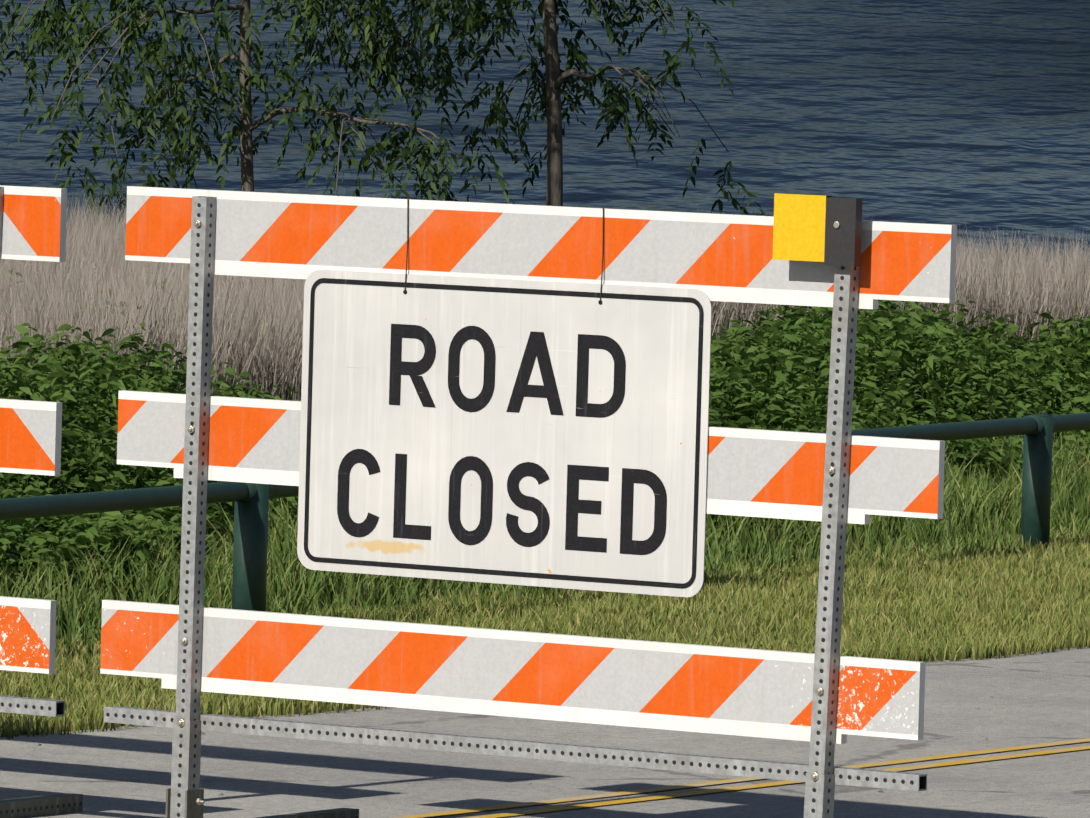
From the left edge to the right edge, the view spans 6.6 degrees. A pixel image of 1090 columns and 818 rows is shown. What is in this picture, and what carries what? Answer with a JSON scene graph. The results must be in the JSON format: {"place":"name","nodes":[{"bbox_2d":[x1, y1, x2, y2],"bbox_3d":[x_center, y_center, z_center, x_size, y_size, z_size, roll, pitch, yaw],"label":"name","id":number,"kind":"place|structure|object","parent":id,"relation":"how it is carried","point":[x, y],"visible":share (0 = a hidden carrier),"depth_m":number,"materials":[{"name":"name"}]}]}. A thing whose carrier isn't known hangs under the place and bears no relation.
{"place":"outdoors","nodes":[
{"label":"outdoors","id":0,"kind":"place"},
{"bbox_2d":[0,0,1089,283],"bbox_3d":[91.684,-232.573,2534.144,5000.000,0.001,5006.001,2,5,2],"label":"lake water","id":1,"kind":"structure","parent":0,"point":[968,116],"depth_m":72.02,"materials":[{"name":"blue liquid"}]},
{"bbox_2d":[0,647,1089,817],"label":"road","id":2,"kind":"structure","parent":0,"point":[1037,698],"depth_m":26.71,"materials":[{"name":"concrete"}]},
{"bbox_2d":[0,185,82,817],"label":"barricade","id":3,"kind":"object","parent":2,"relation":"on","point":[33,223],"visible":1,"depth_m":24.51,"materials":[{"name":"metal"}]},
{"bbox_2d":[100,186,956,817],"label":"barricade","id":4,"kind":"object","parent":2,"relation":"on","point":[842,258],"visible":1,"depth_m":23.61,"materials":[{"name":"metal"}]},
{"bbox_2d":[297,198,711,596],"bbox_3d":[-0.099,-0.040,23.675,1.219,0.956,0.042,3,3,33],"label":"road closed sign","id":5,"kind":"object","parent":4,"relation":"attached to","point":[525,432],"visible":1,"depth_m":23.66,"materials":[{"name":"metal"}]},
{"bbox_2d":[392,738,1089,817],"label":"road centre line","id":6,"kind":"object","parent":2,"relation":"on","point":[743,786],"visible":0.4,"depth_m":26.25,"materials":[{"name":"yellow paint"}]},
{"bbox_2d":[0,190,1089,400],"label":"tall dry grass","id":7,"kind":"structure","parent":0,"point":[257,322],"depth_m":38.91,"materials":[{"name":"beige plant"}]},
{"bbox_2d":[0,420,1089,651],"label":"meadow grass","id":8,"kind":"structure","parent":0,"point":[974,512],"depth_m":33.84,"materials":[{"name":"green plant"}]},
{"bbox_2d":[0,523,1089,738],"bbox_3d":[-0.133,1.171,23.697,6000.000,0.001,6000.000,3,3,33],"label":"ground","id":9,"kind":"structure","parent":0,"point":[340,705],"depth_m":32.06,"materials":[{"name":"green plant"}]},
{"bbox_2d":[0,0,529,238],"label":"tree","id":10,"kind":"object","parent":9,"relation":"on","point":[151,50],"depth_m":49.47,"materials":[{"name":"green plant"}]},
{"bbox_2d":[314,0,764,215],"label":"tree","id":11,"kind":"object","parent":9,"relation":"on","point":[479,16],"depth_m":52.10,"materials":[{"name":"green plant"}]},
{"bbox_2d":[0,281,1089,607],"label":"bushes","id":12,"kind":"object","parent":9,"relation":"on","point":[972,385],"visible":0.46,"depth_m":39.33,"materials":[{"name":"green plant"}]},
{"bbox_2d":[0,412,1089,611],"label":"pipe rail fence","id":13,"kind":"object","parent":9,"relation":"on","point":[251,508],"visible":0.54,"depth_m":31.22,"materials":[{"name":"green metal"}]},
{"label":"tall green stalks","id":14,"kind":"object","parent":9,"relation":"on","visible":0},
{"bbox_2d":[5,269,922,373],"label":"tall green stalks","id":15,"kind":"object","parent":14,"relation":"attached to","point":[915,315],"visible":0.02,"depth_m":41.50,"materials":[{"name":"green plant"}]}
]}

